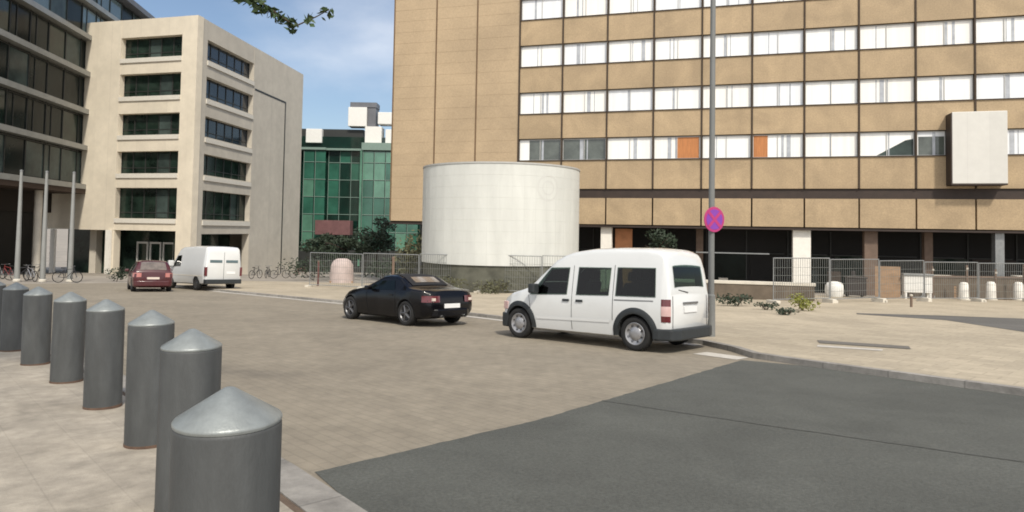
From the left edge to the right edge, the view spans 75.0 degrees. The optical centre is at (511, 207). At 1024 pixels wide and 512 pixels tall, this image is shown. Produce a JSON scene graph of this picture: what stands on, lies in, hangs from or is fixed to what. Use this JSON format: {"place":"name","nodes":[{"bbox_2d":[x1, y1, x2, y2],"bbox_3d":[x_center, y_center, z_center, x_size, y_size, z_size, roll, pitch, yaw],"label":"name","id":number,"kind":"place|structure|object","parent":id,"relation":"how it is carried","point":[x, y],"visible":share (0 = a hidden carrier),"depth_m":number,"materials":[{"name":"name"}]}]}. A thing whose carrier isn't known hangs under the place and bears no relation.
{"place":"outdoors","nodes":[
{"label":"outdoors","id":0,"kind":"place"},
{"bbox_2d":[0,351,293,511],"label":"pavement","id":1,"kind":"structure","parent":0,"point":[61,450],"depth_m":5.23,"materials":[{"name":"stone"}]},
{"bbox_2d":[0,282,28,351],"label":"bollard","id":2,"kind":"object","parent":1,"relation":"on","point":[11,319],"visible":0.91,"depth_m":10.75,"materials":[{"name":"metal"}]},
{"bbox_2d":[20,286,52,365],"bbox_3d":[-6.817,1.686,9.567,0.354,1.109,0.354,1,-2,22],"label":"bollard","id":3,"kind":"object","parent":1,"relation":"on","point":[36,327],"visible":0.99,"depth_m":9.43,"materials":[{"name":"metal"}]},
{"bbox_2d":[49,292,86,383],"bbox_3d":[-5.502,1.599,8.274,0.354,1.109,0.354,1,-2,26],"label":"bollard","id":4,"kind":"object","parent":1,"relation":"on","point":[68,339],"visible":1,"depth_m":8.14,"materials":[{"name":"metal"}]},
{"bbox_2d":[82,299,124,409],"bbox_3d":[-4.232,1.506,6.923,0.354,1.109,0.354,0,-2,18],"label":"bollard","id":5,"kind":"object","parent":1,"relation":"on","point":[104,356],"visible":1,"depth_m":6.78,"materials":[{"name":"metal"}]},
{"bbox_2d":[123,310,174,449],"bbox_3d":[-3.029,1.412,5.575,0.354,1.109,0.354,2,-3,-36],"label":"bollard","id":6,"kind":"object","parent":1,"relation":"on","point":[150,333],"visible":0.88,"depth_m":5.42,"materials":[{"name":"metal"}]},
{"bbox_2d":[154,329,221,511],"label":"bollard","id":7,"kind":"object","parent":1,"relation":"on","point":[190,368],"visible":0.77,"depth_m":4.00,"materials":[{"name":"metal"}]},
{"bbox_2d":[168,386,282,511],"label":"bollard","id":8,"kind":"object","parent":1,"relation":"on","point":[225,450],"visible":1,"depth_m":2.14,"materials":[{"name":"metal"}]},
{"bbox_2d":[168,246,241,289],"bbox_3d":[-16.621,3.207,35.756,5.370,2.290,2.500,-3,-7,42],"label":"panel van","id":9,"kind":"object","parent":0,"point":[198,267],"visible":0.84,"depth_m":34.21,"materials":[{"name":"white paint"}]},
{"bbox_2d":[134,0,394,137],"label":"sky","id":10,"kind":"structure","parent":0,"point":[347,57],"materials":[{"name":"blue"}]},
{"bbox_2d":[6,283,793,491],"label":"road","id":11,"kind":"structure","parent":0,"point":[334,384],"depth_m":10.31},
{"bbox_2d":[125,260,172,291],"bbox_3d":[-18.050,3.359,33.206,2.120,1.505,4.100,4,-6,-33],"label":"hatchback car","id":12,"kind":"object","parent":11,"relation":"on","point":[150,273],"visible":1,"depth_m":31.68,"materials":[{"name":"red paint"}]},
{"bbox_2d":[343,274,471,325],"bbox_3d":[-2.982,2.461,18.336,4.190,1.298,2.040,-4,-7,43],"label":"sports car","id":13,"kind":"object","parent":11,"relation":"on","point":[408,299],"visible":1,"depth_m":17.30,"materials":[{"name":"black paint"}]},
{"bbox_2d":[502,248,711,350],"bbox_3d":[1.840,1.858,14.315,4.520,1.985,2.260,-3,-6,41],"label":"passenger van","id":14,"kind":"object","parent":11,"relation":"on","point":[637,299],"visible":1,"depth_m":13.11,"materials":[{"name":"white paint"}]},
{"bbox_2d":[0,229,901,296],"bbox_3d":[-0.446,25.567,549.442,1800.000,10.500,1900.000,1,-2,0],"label":"ground","id":15,"kind":"structure","parent":0,"point":[61,247],"depth_m":61.14,"materials":[{"name":"concrete"}]},
{"bbox_2d":[12,169,22,281],"bbox_3d":[-31.025,1.154,41.966,0.440,7.140,0.440,1,-2,0],"label":"flagpole","id":16,"kind":"object","parent":15,"relation":"on","point":[18,251],"visible":0.94,"depth_m":41.87,"materials":[{"name":"grey metal"}]},
{"bbox_2d":[38,171,48,281],"bbox_3d":[-29.625,1.204,42.266,0.440,7.140,0.440,1,-2,0],"label":"flagpole","id":17,"kind":"object","parent":15,"relation":"on","point":[43,252],"visible":0.94,"depth_m":42.18,"materials":[{"name":"metal"}]},
{"bbox_2d":[66,171,75,281],"bbox_3d":[-28.026,1.249,42.465,0.440,7.140,0.440,1,-2,0],"label":"flagpole","id":18,"kind":"object","parent":15,"relation":"on","point":[71,242],"visible":0.9,"depth_m":42.37,"materials":[{"name":"metal"}]},
{"bbox_2d":[0,0,154,273],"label":"glass office","id":19,"kind":"structure","parent":15,"relation":"on","point":[44,73],"depth_m":59.76,"materials":[{"name":"grey concrete"}]},
{"bbox_2d":[0,40,9,78],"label":"window","id":20,"kind":"structure","parent":19,"relation":"in","point":[4,49],"depth_m":53.70,"materials":[{"name":"black glass"}]},
{"bbox_2d":[0,0,11,32],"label":"window","id":21,"kind":"structure","parent":19,"relation":"in","point":[5,5],"depth_m":53.72,"materials":[{"name":"blue glass"}]},
{"bbox_2d":[4,134,26,175],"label":"window","id":22,"kind":"structure","parent":19,"relation":"in","point":[15,148],"depth_m":55.39,"materials":[{"name":"black glass"}]},
{"bbox_2d":[6,90,27,129],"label":"window","id":23,"kind":"structure","parent":19,"relation":"in","point":[17,106],"depth_m":55.58,"materials":[{"name":"black glass"}]},
{"bbox_2d":[8,44,29,86],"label":"window","id":24,"kind":"structure","parent":19,"relation":"in","point":[19,61],"depth_m":55.71,"materials":[{"name":"grey glass"}]},
{"bbox_2d":[10,0,31,42],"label":"window","id":25,"kind":"structure","parent":19,"relation":"in","point":[21,19],"depth_m":55.80,"materials":[{"name":"black glass"}]},
{"bbox_2d":[25,139,44,177],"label":"window","id":26,"kind":"structure","parent":19,"relation":"in","point":[35,152],"depth_m":58.32,"materials":[{"name":"grey glass"}]},
{"bbox_2d":[27,97,46,134],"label":"window","id":27,"kind":"structure","parent":19,"relation":"in","point":[36,117],"depth_m":58.46,"materials":[{"name":"grey glass"}]},
{"bbox_2d":[29,54,48,93],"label":"window","id":28,"kind":"structure","parent":19,"relation":"in","point":[38,71],"depth_m":58.59,"materials":[{"name":"grey glass"}]},
{"bbox_2d":[31,12,49,51],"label":"window","id":29,"kind":"structure","parent":19,"relation":"in","point":[40,29],"depth_m":58.74,"materials":[{"name":"grey glass"}]},
{"bbox_2d":[44,143,61,180],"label":"window","id":30,"kind":"structure","parent":19,"relation":"in","point":[53,155],"depth_m":61.32,"materials":[{"name":"grey glass"}]},
{"bbox_2d":[46,104,63,138],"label":"window","id":31,"kind":"structure","parent":19,"relation":"in","point":[54,116],"depth_m":61.38,"materials":[{"name":"grey glass"}]},
{"bbox_2d":[47,62,64,99],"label":"window","id":32,"kind":"structure","parent":19,"relation":"in","point":[56,76],"depth_m":61.52,"materials":[{"name":"grey glass"}]},
{"bbox_2d":[49,22,66,59],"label":"window","id":33,"kind":"structure","parent":19,"relation":"in","point":[58,38],"depth_m":61.61,"materials":[{"name":"grey glass"}]},
{"bbox_2d":[51,0,67,20],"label":"window","id":34,"kind":"structure","parent":19,"relation":"in","point":[59,7],"depth_m":61.97,"materials":[{"name":"blue glass"}]},
{"bbox_2d":[61,147,77,182],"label":"window","id":35,"kind":"structure","parent":19,"relation":"in","point":[69,158],"depth_m":64.05,"materials":[{"name":"grey glass"}]},
{"bbox_2d":[63,109,78,142],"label":"window","id":36,"kind":"structure","parent":19,"relation":"in","point":[70,121],"depth_m":64.27,"materials":[{"name":"grey glass"}]},
{"bbox_2d":[64,70,80,105],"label":"window","id":37,"kind":"structure","parent":19,"relation":"in","point":[72,83],"depth_m":64.42,"materials":[{"name":"grey glass"}]},
{"bbox_2d":[66,32,81,66],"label":"window","id":38,"kind":"structure","parent":19,"relation":"in","point":[73,45],"depth_m":64.52,"materials":[{"name":"grey glass"}]},
{"bbox_2d":[67,0,83,29],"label":"window","id":39,"kind":"structure","parent":19,"relation":"in","point":[75,10],"depth_m":64.72,"materials":[{"name":"blue glass"}]},
{"bbox_2d":[47,15,302,274],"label":"stone building","id":40,"kind":"structure","parent":15,"relation":"on","point":[192,132],"depth_m":66.17,"materials":[{"name":"beige stone"}]},
{"bbox_2d":[119,188,176,218],"bbox_3d":[-35.212,-0.415,64.898,7.060,2.970,0.100,1,-2,14],"label":"window","id":41,"kind":"structure","parent":40,"relation":"in","point":[145,203],"depth_m":64.96,"materials":[{"name":"green glass"}]},
{"bbox_2d":[121,152,177,172],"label":"window","id":42,"kind":"structure","parent":40,"relation":"in","point":[131,162],"depth_m":65.10,"materials":[{"name":"green glass"}]},
{"bbox_2d":[122,113,179,134],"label":"window","id":43,"kind":"structure","parent":40,"relation":"in","point":[146,124],"depth_m":65.23,"materials":[{"name":"green glass"}]},
{"bbox_2d":[124,73,180,96],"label":"window","id":44,"kind":"structure","parent":40,"relation":"in","point":[160,84],"depth_m":65.36,"materials":[{"name":"green glass"}]},
{"bbox_2d":[125,36,181,58],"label":"window","id":45,"kind":"structure","parent":40,"relation":"in","point":[167,46],"depth_m":65.47,"materials":[{"name":"green glass"}]},
{"bbox_2d":[202,191,244,220],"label":"window","id":46,"kind":"structure","parent":40,"relation":"in","point":[215,205],"depth_m":69.73,"materials":[{"name":"green glass"}]},
{"bbox_2d":[203,155,245,180],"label":"window","id":47,"kind":"structure","parent":40,"relation":"in","point":[213,166],"depth_m":69.85,"materials":[{"name":"green glass"}]},
{"bbox_2d":[205,118,246,146],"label":"window","id":48,"kind":"structure","parent":40,"relation":"in","point":[217,130],"depth_m":69.95,"materials":[{"name":"blue glass"}]},
{"bbox_2d":[206,79,247,112],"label":"window","id":49,"kind":"structure","parent":40,"relation":"in","point":[217,92],"depth_m":70.05,"materials":[{"name":"blue glass"}]},
{"bbox_2d":[207,43,248,78],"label":"window","id":50,"kind":"structure","parent":40,"relation":"in","point":[216,55],"depth_m":70.05,"materials":[{"name":"blue glass"}]},
{"bbox_2d":[123,375,366,511],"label":"kerb","id":51,"kind":"structure","parent":15,"relation":"on","point":[303,490],"depth_m":4.43,"materials":[{"name":"concrete"}]},
{"bbox_2d":[232,0,334,34],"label":"street tree","id":52,"kind":"object","parent":15,"relation":"on","point":[262,7],"visible":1,"depth_m":6.18,"materials":[{"name":"green plant"}]},
{"bbox_2d":[278,256,330,279],"bbox_3d":[-16.640,5.112,55.725,5.030,2.023,5.718,1,-2,0],"label":"shrub","id":53,"kind":"object","parent":15,"relation":"on","point":[297,266],"visible":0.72,"depth_m":55.20,"materials":[{"name":"green plant"}]},
{"bbox_2d":[298,237,330,277],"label":"street tree","id":54,"kind":"object","parent":15,"relation":"on","point":[317,242],"visible":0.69,"depth_m":65.37,"materials":[{"name":"green plant"}]},
{"bbox_2d":[319,235,361,261],"bbox_3d":[-15.193,4.528,59.917,3.775,4.215,3.737,1,-2,0],"label":"street tree","id":55,"kind":"object","parent":15,"relation":"on","point":[344,242],"visible":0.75,"depth_m":59.28,"materials":[{"name":"green plant"}]},
{"bbox_2d":[298,102,420,273],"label":"green glass building","id":56,"kind":"structure","parent":15,"relation":"on","point":[345,183],"depth_m":99.94,"materials":[{"name":"glass"}]},
{"bbox_2d":[353,215,397,276],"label":"street tree","id":57,"kind":"object","parent":15,"relation":"on","point":[377,245],"visible":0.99,"depth_m":71.03,"materials":[{"name":"green plant"}]},
{"bbox_2d":[360,256,410,278],"bbox_3d":[-9.536,4.833,51.978,4.213,2.163,4.167,2,-2,-24],"label":"shrub","id":58,"kind":"object","parent":15,"relation":"on","point":[384,269],"visible":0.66,"depth_m":51.80,"materials":[{"name":"green plant"}]},
{"bbox_2d":[175,285,1023,395],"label":"kerb","id":59,"kind":"structure","parent":15,"relation":"on","point":[983,386],"depth_m":10.66,"materials":[{"name":"concrete"}]},
{"bbox_2d":[644,228,677,248],"bbox_3d":[10.271,3.677,46.599,2.934,4.513,2.134,0,-2,23],"label":"street tree","id":60,"kind":"object","parent":15,"relation":"on","point":[668,240],"visible":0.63,"depth_m":46.38,"materials":[{"name":"green plant"}]},
{"bbox_2d":[389,0,1023,295],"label":"office building","id":61,"kind":"structure","parent":15,"relation":"on","point":[873,129],"depth_m":46.45,"materials":[{"name":"brown stone"}]},
{"bbox_2d":[519,139,560,159],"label":"window","id":62,"kind":"structure","parent":61,"relation":"in","point":[548,149],"depth_m":50.00,"materials":[{"name":"white glass"}]},
{"bbox_2d":[520,92,561,113],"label":"window","id":63,"kind":"structure","parent":61,"relation":"in","point":[531,103],"depth_m":50.15,"materials":[{"name":"white glass"}]},
{"bbox_2d":[521,45,561,66],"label":"window","id":64,"kind":"structure","parent":61,"relation":"in","point":[547,55],"depth_m":50.25,"materials":[{"name":"white glass"}]},
{"bbox_2d":[522,0,562,19],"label":"window","id":65,"kind":"structure","parent":61,"relation":"in","point":[531,9],"depth_m":50.41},
{"bbox_2d":[563,138,605,159],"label":"window","id":66,"kind":"structure","parent":61,"relation":"in","point":[594,148],"depth_m":49.08,"materials":[{"name":"white glass"}]},
{"bbox_2d":[563,90,605,112],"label":"window","id":67,"kind":"structure","parent":61,"relation":"in","point":[579,101],"depth_m":49.22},
{"bbox_2d":[564,42,606,64],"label":"window","id":68,"kind":"structure","parent":61,"relation":"in","point":[581,53],"depth_m":49.34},
{"bbox_2d":[565,0,606,16],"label":"window","id":69,"kind":"structure","parent":61,"relation":"in","point":[572,7],"depth_m":49.49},
{"bbox_2d":[608,137,651,158],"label":"window","id":70,"kind":"structure","parent":61,"relation":"in","point":[641,147],"depth_m":48.16,"materials":[{"name":"white glass"}]},
{"bbox_2d":[608,88,652,110],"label":"window","id":71,"kind":"structure","parent":61,"relation":"in","point":[627,99],"depth_m":48.29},
{"bbox_2d":[609,39,652,61],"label":"window","id":72,"kind":"structure","parent":61,"relation":"in","point":[630,50],"depth_m":48.43,"materials":[{"name":"white glass"}]},
{"bbox_2d":[609,0,653,13],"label":"window","id":73,"kind":"structure","parent":61,"relation":"in","point":[615,6],"depth_m":48.58,"materials":[{"name":"white glass"}]},
{"bbox_2d":[654,136,700,158],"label":"window","id":74,"kind":"structure","parent":61,"relation":"in","point":[687,146],"depth_m":47.23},
{"bbox_2d":[655,86,700,109],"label":"window","id":75,"kind":"structure","parent":61,"relation":"in","point":[676,97],"depth_m":47.36,"materials":[{"name":"white glass"}]},
{"bbox_2d":[655,36,700,59],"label":"window","id":76,"kind":"structure","parent":61,"relation":"in","point":[679,47],"depth_m":47.51,"materials":[{"name":"white glass"}]},
{"bbox_2d":[656,0,701,9],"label":"window","id":77,"kind":"structure","parent":61,"relation":"in","point":[660,4],"depth_m":47.66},
{"bbox_2d":[703,135,750,157],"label":"window","id":78,"kind":"structure","parent":61,"relation":"in","point":[734,146],"depth_m":46.28,"materials":[{"name":"white glass"}]},
{"bbox_2d":[703,84,750,107],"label":"window","id":79,"kind":"structure","parent":61,"relation":"in","point":[725,95],"depth_m":46.41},
{"bbox_2d":[703,33,750,56],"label":"window","id":80,"kind":"structure","parent":61,"relation":"in","point":[728,44],"depth_m":46.54,"materials":[{"name":"white glass"}]},
{"bbox_2d":[753,134,802,156],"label":"window","id":81,"kind":"structure","parent":61,"relation":"in","point":[780,145],"depth_m":45.41,"materials":[{"name":"white glass"}]},
{"bbox_2d":[753,82,802,105],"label":"window","id":82,"kind":"structure","parent":61,"relation":"in","point":[773,94],"depth_m":45.55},
{"bbox_2d":[753,30,802,54],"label":"window","id":83,"kind":"structure","parent":61,"relation":"in","point":[791,41],"depth_m":45.68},
{"bbox_2d":[805,133,856,156],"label":"window","id":84,"kind":"structure","parent":61,"relation":"in","point":[827,144],"depth_m":44.52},
{"bbox_2d":[805,80,856,104],"bbox_3d":[21.360,-7.685,44.653,3.185,1.580,0.130,0,-2,16],"label":"window","id":85,"kind":"structure","parent":61,"relation":"in","point":[821,92],"depth_m":44.64,"materials":[{"name":"white glass"}]},
{"bbox_2d":[806,27,856,51],"bbox_3d":[21.423,-11.262,44.778,3.185,1.580,0.130,0,-2,16],"label":"window","id":86,"kind":"structure","parent":61,"relation":"in","point":[842,38],"depth_m":44.75,"materials":[{"name":"white glass"}]},
{"bbox_2d":[860,132,913,155],"bbox_3d":[24.502,-4.144,43.615,3.185,1.580,0.130,0,-2,16],"label":"window","id":87,"kind":"structure","parent":61,"relation":"in","point":[873,143],"depth_m":43.58,"materials":[{"name":"white glass"}]},
{"bbox_2d":[860,78,913,102],"bbox_3d":[24.563,-7.661,43.738,3.185,1.580,0.130,0,-2,16],"label":"window","id":88,"kind":"structure","parent":61,"relation":"in","point":[894,89],"depth_m":43.70,"materials":[{"name":"glass"}]},
{"bbox_2d":[860,23,913,48],"bbox_3d":[24.626,-11.238,43.862,3.185,1.580,0.130,0,-2,16],"label":"window","id":89,"kind":"structure","parent":61,"relation":"in","point":[891,35],"depth_m":43.83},
{"bbox_2d":[917,131,944,154],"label":"window","id":90,"kind":"structure","parent":61,"relation":"in","point":[928,142],"depth_m":42.91,"materials":[{"name":"white glass"}]},
{"bbox_2d":[917,75,972,100],"bbox_3d":[27.760,-7.637,42.823,3.185,1.580,0.130,0,-2,16],"label":"window","id":91,"kind":"structure","parent":61,"relation":"in","point":[942,87],"depth_m":42.79,"materials":[{"name":"white glass"}]},
{"bbox_2d":[917,19,972,45],"bbox_3d":[27.822,-11.214,42.947,3.185,1.580,0.130,0,-2,16],"label":"window","id":92,"kind":"structure","parent":61,"relation":"in","point":[957,31],"depth_m":42.91,"materials":[{"name":"glass"}]},
{"bbox_2d":[976,73,1023,98],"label":"window","id":93,"kind":"structure","parent":61,"relation":"in","point":[991,86],"depth_m":41.96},
{"bbox_2d":[976,16,1023,42],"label":"window","id":94,"kind":"structure","parent":61,"relation":"in","point":[1006,28],"depth_m":42.09,"materials":[{"name":"white glass"}]},
{"bbox_2d":[1008,129,1023,153],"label":"window","id":95,"kind":"structure","parent":61,"relation":"in","point":[1015,136],"depth_m":41.62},
{"bbox_2d":[706,280,815,300],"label":"wall","id":96,"kind":"structure","parent":15,"relation":"on","point":[759,290],"depth_m":32.48,"materials":[{"name":"concrete"}]},
{"bbox_2d":[907,275,1021,299],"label":"wall","id":97,"kind":"structure","parent":15,"relation":"on","point":[1003,285],"depth_m":38.76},
{"bbox_2d":[176,281,1023,386],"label":"pavement","id":98,"kind":"structure","parent":0,"point":[958,350],"depth_m":16.62,"materials":[{"name":"stone"}]},
{"bbox_2d":[305,252,362,286],"bbox_3d":[-10.015,3.633,37.840,3.638,2.122,0.640,0,-2,18],"label":"fence panel","id":99,"kind":"object","parent":98,"relation":"on","point":[323,266],"visible":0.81,"depth_m":37.91,"materials":[{"name":"metal"}]},
{"bbox_2d":[329,258,353,282],"bbox_3d":[-12.080,4.461,47.366,1.721,1.720,1.703,1,-2,-11],"label":"covered stack","id":100,"kind":"object","parent":98,"relation":"on","point":[338,268],"visible":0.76,"depth_m":46.71,"materials":[{"name":"beige"}]},
{"bbox_2d":[393,229,422,273],"bbox_3d":[-7.032,3.383,45.873,2.404,4.105,2.129,2,-2,-23],"label":"shrub","id":101,"kind":"object","parent":98,"relation":"on","point":[407,250],"visible":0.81,"depth_m":45.57,"materials":[{"name":"green plant"}]},
{"bbox_2d":[421,161,579,292],"bbox_3d":[-0.680,1.740,39.563,9.300,8.020,9.300,1,-2,0],"label":"white drum","id":102,"kind":"object","parent":98,"relation":"on","point":[482,220],"visible":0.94,"depth_m":35.40,"materials":[{"name":"metal"}]},
{"bbox_2d":[707,0,715,336],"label":"lamp post","id":103,"kind":"object","parent":98,"relation":"on","point":[711,295],"visible":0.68,"depth_m":14.75,"materials":[{"name":"metal"}]},
{"bbox_2d":[704,207,723,231],"bbox_3d":[4.421,0.262,14.741,0.560,0.560,0.181,2,-2,-24],"label":"no stopping sign","id":104,"kind":"object","parent":103,"relation":"attached to","point":[713,219],"visible":1,"depth_m":14.65,"materials":[{"name":"metal"}]},
{"bbox_2d":[766,258,836,302],"bbox_3d":[13.094,3.321,30.110,3.484,2.122,0.640,2,-2,-21],"label":"fence panel","id":105,"kind":"object","parent":98,"relation":"on","point":[826,300],"visible":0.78,"depth_m":30.14,"materials":[{"name":"metal"}]},
{"bbox_2d":[830,259,885,302],"bbox_3d":[16.192,3.482,31.457,3.604,2.122,0.640,2,-2,-26],"label":"fence panel","id":106,"kind":"object","parent":98,"relation":"on","point":[875,299],"visible":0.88,"depth_m":31.59,"materials":[{"name":"metal"}]},
{"bbox_2d":[875,266,899,297],"bbox_3d":[21.036,4.164,37.514,1.270,1.750,0.872,0,-2,16],"label":"plywood board","id":107,"kind":"object","parent":98,"relation":"on","point":[883,282],"visible":0.7,"depth_m":37.10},
{"bbox_2d":[879,260,930,301],"bbox_3d":[19.289,3.663,32.954,3.604,2.122,0.640,2,-2,-26],"label":"fence panel","id":108,"kind":"object","parent":98,"relation":"on","point":[923,298],"visible":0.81,"depth_m":33.02,"materials":[{"name":"metal"}]},
{"bbox_2d":[901,273,933,298],"bbox_3d":[22.328,4.332,36.785,1.500,1.380,0.720,0,-2,16],"label":"site stand","id":109,"kind":"object","parent":98,"relation":"on","point":[929,287],"visible":0.77,"depth_m":36.54,"materials":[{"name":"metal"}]},
{"bbox_2d":[924,262,984,301],"bbox_3d":[22.486,3.834,34.101,3.556,2.122,0.640,1,-2,-14],"label":"fence panel","id":110,"kind":"object","parent":98,"relation":"on","point":[976,299],"visible":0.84,"depth_m":34.07,"materials":[{"name":"metal"}]},
{"bbox_2d":[978,263,1023,301],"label":"fence panel","id":111,"kind":"object","parent":98,"relation":"on","point":[1002,271],"visible":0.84,"depth_m":34.97,"materials":[{"name":"metal"}]},
{"bbox_2d":[315,360,1023,511],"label":"asphalt road","id":112,"kind":"structure","parent":0,"point":[604,456],"depth_m":5.67,"materials":[{"name":"asphalt"}]},
{"bbox_2d":[602,400,1023,461],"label":"asphalt seam","id":113,"kind":"object","parent":112,"relation":"on","point":[822,432],"visible":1,"depth_m":6.50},
{"bbox_2d":[844,271,867,296],"bbox_3d":[19.344,4.303,37.542,1.040,1.457,0.960,0,-2,16],"label":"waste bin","id":114,"kind":"object","parent":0,"point":[854,283],"visible":0.66,"depth_m":37.14,"materials":[{"name":"grey plastic"}]},
{"bbox_2d":[857,313,1023,331],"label":"side road","id":115,"kind":"structure","parent":0,"point":[1016,324],"depth_m":21.14,"materials":[{"name":"asphalt"}]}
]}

